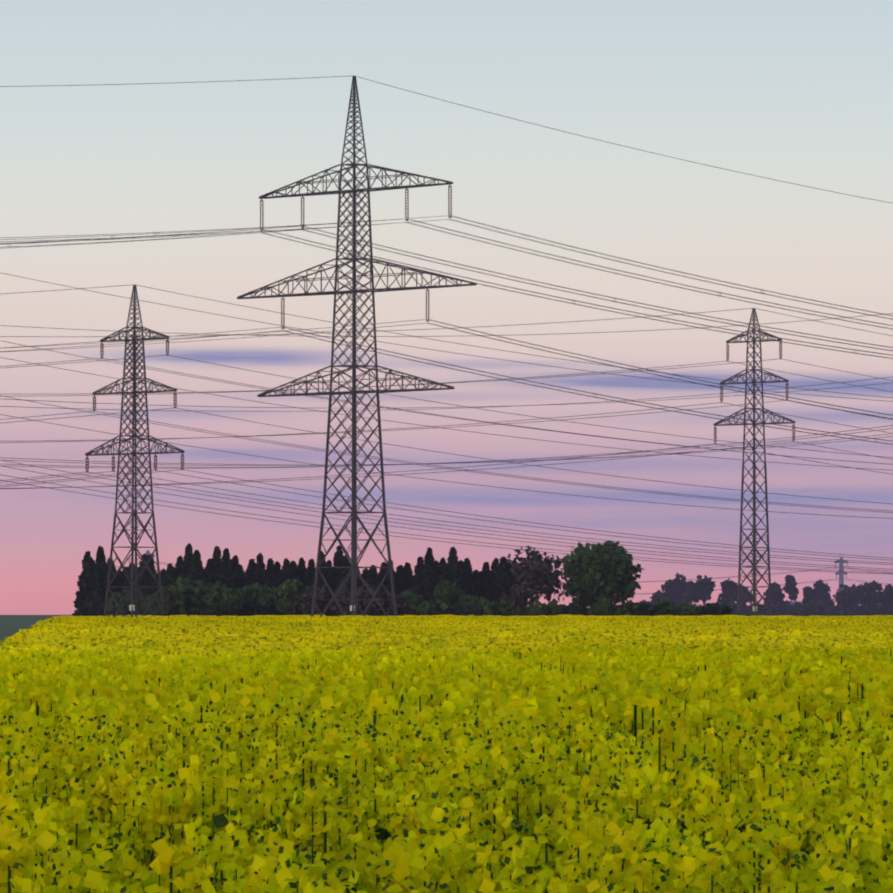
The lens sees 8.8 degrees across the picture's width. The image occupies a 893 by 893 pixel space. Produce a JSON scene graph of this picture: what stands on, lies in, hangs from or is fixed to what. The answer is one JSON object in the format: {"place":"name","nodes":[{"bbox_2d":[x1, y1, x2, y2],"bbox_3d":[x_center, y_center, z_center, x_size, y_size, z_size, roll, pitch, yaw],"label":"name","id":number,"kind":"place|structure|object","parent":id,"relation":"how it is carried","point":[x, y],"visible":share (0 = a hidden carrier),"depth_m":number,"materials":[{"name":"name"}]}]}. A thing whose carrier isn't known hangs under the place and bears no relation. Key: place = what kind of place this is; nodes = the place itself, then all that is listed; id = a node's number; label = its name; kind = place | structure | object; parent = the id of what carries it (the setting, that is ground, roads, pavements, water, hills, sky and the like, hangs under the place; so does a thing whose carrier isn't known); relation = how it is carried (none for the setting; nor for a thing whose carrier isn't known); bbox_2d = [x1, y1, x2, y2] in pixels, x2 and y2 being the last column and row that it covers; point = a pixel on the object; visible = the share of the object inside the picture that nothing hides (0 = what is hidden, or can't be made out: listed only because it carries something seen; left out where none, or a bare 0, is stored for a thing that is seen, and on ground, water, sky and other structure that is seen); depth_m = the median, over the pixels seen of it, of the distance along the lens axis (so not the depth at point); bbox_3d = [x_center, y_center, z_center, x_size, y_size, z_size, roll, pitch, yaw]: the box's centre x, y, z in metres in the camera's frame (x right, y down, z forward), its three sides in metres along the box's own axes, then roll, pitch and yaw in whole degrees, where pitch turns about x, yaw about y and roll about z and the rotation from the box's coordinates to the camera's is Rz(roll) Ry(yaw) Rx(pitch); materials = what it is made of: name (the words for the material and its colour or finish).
{"place":"outdoors","nodes":[
{"label":"outdoors","id":0,"kind":"place"},
{"bbox_2d":[0,615,70,640],"bbox_3d":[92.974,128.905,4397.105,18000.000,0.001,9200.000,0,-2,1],"label":"ground","id":1,"kind":"structure","parent":0,"point":[10,625],"depth_m":1299.91,"materials":[{"name":"soil"}]},
{"bbox_2d":[71,551,91,615],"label":"conifer tree","id":2,"kind":"object","parent":1,"relation":"on","point":[85,567],"visible":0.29,"depth_m":825.96,"materials":[{"name":"black plant"}]},
{"bbox_2d":[75,568,104,615],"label":"conifer tree","id":3,"kind":"object","parent":1,"relation":"on","point":[90,603],"visible":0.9,"depth_m":807.95,"materials":[{"name":"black plant"}]},
{"bbox_2d":[95,546,108,575],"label":"conifer tree","id":4,"kind":"object","parent":1,"relation":"on","point":[101,563],"visible":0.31,"depth_m":826.06,"materials":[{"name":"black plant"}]},
{"bbox_2d":[98,571,111,615],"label":"conifer tree","id":5,"kind":"object","parent":1,"relation":"on","point":[102,578],"visible":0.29,"depth_m":816.19,"materials":[{"name":"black plant"}]},
{"bbox_2d":[107,565,121,593],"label":"conifer tree","id":6,"kind":"object","parent":1,"relation":"on","point":[116,581],"visible":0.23,"depth_m":817.10,"materials":[{"name":"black plant"}]},
{"bbox_2d":[103,588,147,615],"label":"bush","id":7,"kind":"object","parent":1,"relation":"on","point":[112,608],"visible":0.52,"depth_m":796.84,"materials":[{"name":"green plant"}]},
{"bbox_2d":[85,285,184,616],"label":"pylon","id":8,"kind":"object","parent":1,"relation":"on","point":[134,336],"visible":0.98,"depth_m":600.75,"materials":[{"name":"metal"}]},
{"bbox_2d":[0,284,892,564],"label":"pylon left conductors","id":9,"kind":"object","parent":8,"relation":"attached to","point":[444,466],"visible":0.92,"depth_m":631.85,"materials":[{"name":"grey metal"}]},
{"bbox_2d":[143,569,157,595],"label":"conifer tree","id":10,"kind":"object","parent":1,"relation":"on","point":[150,581],"visible":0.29,"depth_m":811.83,"materials":[{"name":"black plant"}]},
{"bbox_2d":[138,592,179,615],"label":"bush","id":11,"kind":"object","parent":1,"relation":"on","point":[155,608],"visible":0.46,"depth_m":792.57,"materials":[{"name":"green plant"}]},
{"bbox_2d":[152,568,168,593],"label":"conifer tree","id":12,"kind":"object","parent":1,"relation":"on","point":[164,576],"visible":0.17,"depth_m":808.59,"materials":[{"name":"black plant"}]},
{"bbox_2d":[167,567,178,585],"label":"conifer tree","id":13,"kind":"object","parent":1,"relation":"on","point":[173,575],"visible":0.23,"depth_m":808.38,"materials":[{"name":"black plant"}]},
{"bbox_2d":[159,576,204,615],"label":"bush","id":14,"kind":"object","parent":1,"relation":"on","point":[185,594],"visible":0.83,"depth_m":792.36,"materials":[{"name":"green plant"}]},
{"bbox_2d":[180,565,200,615],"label":"conifer tree","id":15,"kind":"object","parent":1,"relation":"on","point":[186,573],"visible":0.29,"depth_m":806.61,"materials":[{"name":"black plant"}]},
{"bbox_2d":[190,550,206,613],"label":"conifer tree","id":16,"kind":"object","parent":1,"relation":"on","point":[196,570],"visible":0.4,"depth_m":814.88,"materials":[{"name":"black plant"}]},
{"bbox_2d":[204,558,215,584],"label":"conifer tree","id":17,"kind":"object","parent":1,"relation":"on","point":[209,569],"visible":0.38,"depth_m":825.07,"materials":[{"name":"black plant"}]},
{"bbox_2d":[211,546,221,579],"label":"conifer tree","id":18,"kind":"object","parent":1,"relation":"on","point":[216,558],"visible":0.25,"depth_m":836.88,"materials":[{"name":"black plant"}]},
{"bbox_2d":[196,580,243,615],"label":"bush","id":19,"kind":"object","parent":1,"relation":"on","point":[216,599],"visible":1,"depth_m":790.48,"materials":[{"name":"green plant"}]},
{"bbox_2d":[218,548,232,582],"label":"conifer tree","id":20,"kind":"object","parent":1,"relation":"on","point":[226,561],"visible":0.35,"depth_m":831.44,"materials":[{"name":"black plant"}]},
{"bbox_2d":[216,568,242,615],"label":"conifer tree","id":21,"kind":"object","parent":1,"relation":"on","point":[226,579],"visible":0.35,"depth_m":806.63,"materials":[{"name":"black plant"}]},
{"bbox_2d":[232,564,248,615],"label":"conifer tree","id":22,"kind":"object","parent":1,"relation":"on","point":[238,578],"visible":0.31,"depth_m":811.69,"materials":[{"name":"black plant"}]},
{"bbox_2d":[237,583,271,615],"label":"bush","id":23,"kind":"object","parent":1,"relation":"on","point":[256,598],"visible":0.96,"depth_m":797.71,"materials":[{"name":"green plant"}]},
{"bbox_2d":[246,570,266,615],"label":"conifer tree","id":24,"kind":"object","parent":1,"relation":"on","point":[260,579],"visible":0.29,"depth_m":812.46,"materials":[{"name":"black plant"}]},
{"bbox_2d":[254,552,265,576],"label":"conifer tree","id":25,"kind":"object","parent":1,"relation":"on","point":[260,565],"visible":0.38,"depth_m":821.65,"materials":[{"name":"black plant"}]},
{"bbox_2d":[266,573,279,615],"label":"conifer tree","id":26,"kind":"object","parent":1,"relation":"on","point":[271,582],"visible":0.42,"depth_m":806.24,"materials":[{"name":"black plant"}]},
{"bbox_2d":[277,565,299,614],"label":"conifer tree","id":27,"kind":"object","parent":1,"relation":"on","point":[284,575],"visible":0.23,"depth_m":806.84,"materials":[{"name":"black plant"}]},
{"bbox_2d":[268,579,308,614],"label":"bush","id":28,"kind":"object","parent":1,"relation":"on","point":[285,595],"visible":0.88,"depth_m":795.26,"materials":[{"name":"green plant"}]},
{"bbox_2d":[302,565,313,614],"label":"conifer tree","id":29,"kind":"object","parent":1,"relation":"on","point":[308,577],"visible":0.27,"depth_m":812.86,"materials":[{"name":"black plant"}]},
{"bbox_2d":[294,584,331,614],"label":"bush","id":30,"kind":"object","parent":1,"relation":"on","point":[307,601],"visible":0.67,"depth_m":789.98,"materials":[{"name":"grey plant"}]},
{"bbox_2d":[308,568,330,615],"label":"conifer tree","id":31,"kind":"object","parent":1,"relation":"on","point":[322,582],"visible":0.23,"depth_m":810.34,"materials":[{"name":"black plant"}]},
{"bbox_2d":[325,570,338,594],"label":"conifer tree","id":32,"kind":"object","parent":1,"relation":"on","point":[332,580],"visible":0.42,"depth_m":814.57,"materials":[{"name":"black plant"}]},
{"bbox_2d":[330,545,343,578],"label":"conifer tree","id":33,"kind":"object","parent":1,"relation":"on","point":[337,558],"visible":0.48,"depth_m":822.28,"materials":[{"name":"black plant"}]},
{"bbox_2d":[327,588,359,615],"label":"bush","id":34,"kind":"object","parent":1,"relation":"on","point":[344,604],"visible":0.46,"depth_m":789.11,"materials":[{"name":"green plant"}]},
{"bbox_2d":[329,571,358,615],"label":"conifer tree","id":35,"kind":"object","parent":1,"relation":"on","point":[342,576],"visible":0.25,"depth_m":810.91,"materials":[{"name":"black plant"}]},
{"bbox_2d":[360,565,384,615],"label":"conifer tree","id":36,"kind":"object","parent":1,"relation":"on","point":[373,581],"visible":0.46,"depth_m":805.76,"materials":[{"name":"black plant"}]},
{"bbox_2d":[357,584,387,614],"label":"bush","id":37,"kind":"object","parent":1,"relation":"on","point":[364,594],"visible":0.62,"depth_m":791.23,"materials":[{"name":"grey plant"}]},
{"bbox_2d":[375,590,408,615],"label":"bush","id":38,"kind":"object","parent":1,"relation":"on","point":[387,605],"visible":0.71,"depth_m":793.31,"materials":[{"name":"green plant"}]},
{"bbox_2d":[393,564,405,595],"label":"conifer tree","id":39,"kind":"object","parent":1,"relation":"on","point":[399,580],"visible":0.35,"depth_m":813.64,"materials":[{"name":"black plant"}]},
{"bbox_2d":[398,589,423,615],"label":"bush","id":40,"kind":"object","parent":1,"relation":"on","point":[414,602],"visible":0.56,"depth_m":794.16,"materials":[{"name":"green plant"}]},
{"bbox_2d":[413,556,423,583],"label":"conifer tree","id":41,"kind":"object","parent":1,"relation":"on","point":[418,567],"visible":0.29,"depth_m":824.83,"materials":[{"name":"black plant"}]},
{"bbox_2d":[413,572,431,601],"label":"conifer tree","id":42,"kind":"object","parent":1,"relation":"on","point":[420,587],"visible":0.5,"depth_m":808.91,"materials":[{"name":"black plant"}]},
{"bbox_2d":[421,547,437,600],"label":"conifer tree","id":43,"kind":"object","parent":1,"relation":"on","point":[428,569],"visible":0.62,"depth_m":814.95,"materials":[{"name":"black plant"}]},
{"bbox_2d":[417,600,447,615],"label":"hedge shrub","id":44,"kind":"object","parent":1,"relation":"on","point":[430,608],"visible":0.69,"depth_m":784.00,"materials":[{"name":"green plant"}]},
{"bbox_2d":[0,614,892,892],"bbox_3d":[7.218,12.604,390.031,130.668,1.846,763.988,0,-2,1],"label":"rapeseed crop","id":45,"kind":"object","parent":1,"relation":"on","point":[452,753],"visible":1,"depth_m":26.19,"materials":[{"name":"yellow plant"}]},
{"bbox_2d":[0,76,892,444],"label":"pylon main conductors","id":46,"kind":"object","parent":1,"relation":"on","point":[174,236],"visible":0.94,"depth_m":660.74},
{"bbox_2d":[0,308,892,488],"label":"pylon conductors","id":47,"kind":"object","parent":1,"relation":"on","point":[474,423],"visible":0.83,"depth_m":669.15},
{"bbox_2d":[433,580,466,604],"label":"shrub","id":48,"kind":"object","parent":1,"relation":"on","point":[446,591],"visible":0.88,"depth_m":795.25,"materials":[{"name":"green plant"}]},
{"bbox_2d":[439,602,463,615],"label":"hedge shrub","id":49,"kind":"object","parent":1,"relation":"on","point":[454,609],"visible":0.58,"depth_m":783.86,"materials":[{"name":"green plant"}]},
{"bbox_2d":[447,547,458,575],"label":"conifer tree","id":50,"kind":"object","parent":1,"relation":"on","point":[452,562],"visible":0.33,"depth_m":814.39,"materials":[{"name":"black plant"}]},
{"bbox_2d":[453,567,469,594],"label":"conifer tree","id":51,"kind":"object","parent":1,"relation":"on","point":[459,579],"visible":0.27,"depth_m":806.89,"materials":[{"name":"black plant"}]},
{"bbox_2d":[463,566,474,595],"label":"conifer tree","id":52,"kind":"object","parent":1,"relation":"on","point":[468,578],"visible":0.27,"depth_m":816.23,"materials":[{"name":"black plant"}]},
{"bbox_2d":[459,602,484,615],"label":"hedge shrub","id":53,"kind":"object","parent":1,"relation":"on","point":[477,610],"visible":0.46,"depth_m":784.05,"materials":[{"name":"green plant"}]},
{"bbox_2d":[457,595,489,608],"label":"bush","id":54,"kind":"object","parent":1,"relation":"on","point":[481,601],"visible":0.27,"depth_m":792.49,"materials":[{"name":"green plant"}]},
{"bbox_2d":[474,571,484,597],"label":"conifer tree","id":55,"kind":"object","parent":1,"relation":"on","point":[479,584],"visible":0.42,"depth_m":815.96,"materials":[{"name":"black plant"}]},
{"bbox_2d":[482,600,507,615],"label":"hedge shrub","id":56,"kind":"object","parent":1,"relation":"on","point":[497,609],"visible":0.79,"depth_m":784.12,"materials":[{"name":"green plant"}]},
{"bbox_2d":[490,557,510,605],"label":"conifer tree","id":57,"kind":"object","parent":1,"relation":"on","point":[501,584],"visible":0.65,"depth_m":813.37,"materials":[{"name":"black plant"}]},
{"bbox_2d":[492,553,522,585],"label":"broadleaf tree","id":58,"kind":"object","parent":1,"relation":"on","point":[510,565],"visible":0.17,"depth_m":817.02,"materials":[{"name":"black plant"}]},
{"bbox_2d":[505,602,527,615],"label":"hedge shrub","id":59,"kind":"object","parent":1,"relation":"on","point":[514,609],"visible":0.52,"depth_m":783.72,"materials":[{"name":"green plant"}]},
{"bbox_2d":[500,582,536,607],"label":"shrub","id":60,"kind":"object","parent":1,"relation":"on","point":[517,592],"visible":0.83,"depth_m":792.60,"materials":[{"name":"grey plant"}]},
{"bbox_2d":[159,562,892,593],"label":"far pylon conductors","id":61,"kind":"object","parent":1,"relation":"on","point":[757,575],"visible":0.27,"depth_m":1880.32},
{"bbox_2d":[524,600,548,615],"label":"hedge shrub","id":62,"kind":"object","parent":1,"relation":"on","point":[533,610],"visible":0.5,"depth_m":783.76,"materials":[{"name":"green plant"}]},
{"bbox_2d":[508,546,569,606],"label":"broadleaf tree","id":63,"kind":"object","parent":1,"relation":"on","point":[535,570],"visible":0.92,"depth_m":813.35,"materials":[{"name":"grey plant"}]},
{"bbox_2d":[541,598,565,615],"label":"hedge shrub","id":64,"kind":"object","parent":1,"relation":"on","point":[553,607],"visible":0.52,"depth_m":783.64,"materials":[{"name":"green plant"}]},
{"bbox_2d":[558,600,588,615],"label":"hedge shrub","id":65,"kind":"object","parent":1,"relation":"on","point":[574,608],"visible":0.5,"depth_m":783.54,"materials":[{"name":"green plant"}]},
{"bbox_2d":[584,598,616,615],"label":"hedge shrub","id":66,"kind":"object","parent":1,"relation":"on","point":[603,606],"visible":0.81,"depth_m":782.66,"materials":[{"name":"green plant"}]},
{"bbox_2d":[562,540,644,606],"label":"broadleaf tree","id":67,"kind":"object","parent":1,"relation":"on","point":[592,580],"visible":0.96,"depth_m":795.77,"materials":[{"name":"green plant"}]},
{"bbox_2d":[610,599,639,615],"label":"hedge shrub","id":68,"kind":"object","parent":1,"relation":"on","point":[623,607],"visible":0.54,"depth_m":783.26,"materials":[{"name":"green plant"}]},
{"bbox_2d":[627,602,660,615],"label":"hedge shrub","id":69,"kind":"object","parent":1,"relation":"on","point":[646,609],"visible":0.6,"depth_m":782.92,"materials":[{"name":"green plant"}]},
{"bbox_2d":[650,590,672,602],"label":"broadleaf tree","id":70,"kind":"object","parent":1,"relation":"on","point":[659,595],"visible":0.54,"depth_m":1465.08,"materials":[{"name":"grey plant"}]},
{"bbox_2d":[653,598,681,615],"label":"hedge shrub","id":71,"kind":"object","parent":1,"relation":"on","point":[667,606],"visible":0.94,"depth_m":783.61,"materials":[{"name":"green plant"}]},
{"bbox_2d":[661,572,688,600],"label":"broadleaf tree","id":72,"kind":"object","parent":1,"relation":"on","point":[673,587],"visible":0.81,"depth_m":1480.00,"materials":[{"name":"grey plant"}]},
{"bbox_2d":[674,603,701,615],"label":"hedge shrub","id":73,"kind":"object","parent":1,"relation":"on","point":[685,609],"visible":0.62,"depth_m":783.03,"materials":[{"name":"green plant"}]},
{"bbox_2d":[681,581,701,604],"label":"broadleaf tree","id":74,"kind":"object","parent":1,"relation":"on","point":[691,590],"visible":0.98,"depth_m":1451.28,"materials":[{"name":"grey plant"}]},
{"bbox_2d":[694,575,715,605],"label":"broadleaf tree","id":75,"kind":"object","parent":1,"relation":"on","point":[707,584],"visible":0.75,"depth_m":1455.42,"materials":[{"name":"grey plant"}]},
{"bbox_2d":[700,602,734,615],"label":"hedge shrub","id":76,"kind":"object","parent":1,"relation":"on","point":[714,609],"visible":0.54,"depth_m":783.00,"materials":[{"name":"green plant"}]},
{"bbox_2d":[717,578,737,603],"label":"broadleaf tree","id":77,"kind":"object","parent":1,"relation":"on","point":[728,593],"visible":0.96,"depth_m":1439.14,"materials":[{"name":"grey plant"}]},
{"bbox_2d":[725,601,751,615],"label":"hedge shrub","id":78,"kind":"object","parent":1,"relation":"on","point":[733,606],"visible":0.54,"depth_m":1419.38,"materials":[{"name":"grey plant"}]},
{"bbox_2d":[750,602,776,615],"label":"hedge shrub","id":79,"kind":"object","parent":1,"relation":"on","point":[763,612],"visible":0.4,"depth_m":1450.42,"materials":[{"name":"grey plant"}]},
{"bbox_2d":[763,582,784,603],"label":"broadleaf tree","id":80,"kind":"object","parent":1,"relation":"on","point":[777,595],"visible":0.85,"depth_m":1480.10,"materials":[{"name":"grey plant"}]},
{"bbox_2d":[772,599,793,615],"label":"hedge shrub","id":81,"kind":"object","parent":1,"relation":"on","point":[782,607],"visible":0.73,"depth_m":1474.33,"materials":[{"name":"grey plant"}]},
{"bbox_2d":[782,575,798,603],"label":"broadleaf tree","id":82,"kind":"object","parent":1,"relation":"on","point":[790,588],"visible":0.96,"depth_m":1512.38,"materials":[{"name":"grey plant"}]},
{"bbox_2d":[786,602,813,615],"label":"hedge shrub","id":83,"kind":"object","parent":1,"relation":"on","point":[798,609],"visible":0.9,"depth_m":1451.67,"materials":[{"name":"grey plant"}]},
{"bbox_2d":[802,586,817,603],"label":"broadleaf tree","id":84,"kind":"object","parent":1,"relation":"on","point":[810,594],"visible":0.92,"depth_m":1491.90,"materials":[{"name":"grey plant"}]},
{"bbox_2d":[807,598,837,615],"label":"hedge shrub","id":85,"kind":"object","parent":1,"relation":"on","point":[818,606],"visible":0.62,"depth_m":1453.47,"materials":[{"name":"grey plant"}]},
{"bbox_2d":[813,579,833,601],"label":"broadleaf tree","id":86,"kind":"object","parent":1,"relation":"on","point":[822,589],"visible":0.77,"depth_m":1525.97,"materials":[{"name":"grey plant"}]},
{"bbox_2d":[824,603,851,615],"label":"hedge shrub","id":87,"kind":"object","parent":1,"relation":"on","point":[832,610],"visible":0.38,"depth_m":1446.81,"materials":[{"name":"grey plant"}]},
{"bbox_2d":[833,583,859,605],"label":"broadleaf tree","id":88,"kind":"object","parent":1,"relation":"on","point":[845,595],"visible":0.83,"depth_m":1532.38,"materials":[{"name":"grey plant"}]},
{"bbox_2d":[839,602,878,615],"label":"hedge shrub","id":89,"kind":"object","parent":1,"relation":"on","point":[859,610],"visible":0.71,"depth_m":1441.74,"materials":[{"name":"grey plant"}]},
{"bbox_2d":[854,580,886,605],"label":"broadleaf tree","id":90,"kind":"object","parent":1,"relation":"on","point":[866,593],"visible":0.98,"depth_m":1481.81,"materials":[{"name":"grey plant"}]},
{"bbox_2d":[881,584,892,605],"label":"broadleaf tree","id":91,"kind":"object","parent":1,"relation":"on","point":[888,599],"visible":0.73,"depth_m":1499.63,"materials":[{"name":"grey plant"}]},
{"bbox_2d":[183,543,192,568],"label":"conifer tree","id":92,"kind":"object","parent":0,"point":[188,555],"visible":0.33,"depth_m":833.77,"materials":[{"name":"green plant"}]},
{"bbox_2d":[237,76,476,616],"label":"pylon","id":93,"kind":"object","parent":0,"point":[354,558],"visible":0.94,"depth_m":641.41,"materials":[{"name":"grey metal"}]},
{"bbox_2d":[0,0,892,614],"label":"sky","id":94,"kind":"structure","parent":0,"point":[800,92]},
{"bbox_2d":[713,308,794,615],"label":"pylon","id":95,"kind":"object","parent":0,"point":[754,589],"visible":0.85,"depth_m":699.19,"materials":[{"name":"grey metal"}]},
{"bbox_2d":[834,557,847,590],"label":"pylon","id":96,"kind":"object","parent":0,"point":[840,573],"visible":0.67,"depth_m":1897.02,"materials":[{"name":"grey metal"}]},
{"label":"pylon","id":97,"kind":"object","parent":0,"visible":0},
{"bbox_2d":[0,313,892,468],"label":"pylon right conductors","id":98,"kind":"object","parent":97,"relation":"on","point":[529,459],"visible":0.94,"depth_m":819.04,"materials":[{"name":"grey metal"}]},
{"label":"pylon","id":99,"kind":"object","parent":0,"visible":0},
{"bbox_2d":[0,273,892,573],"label":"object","id":100,"kind":"object","parent":99,"relation":"hanging from","point":[452,469],"visible":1,"depth_m":607.70,"materials":[{"name":"grey metal"}]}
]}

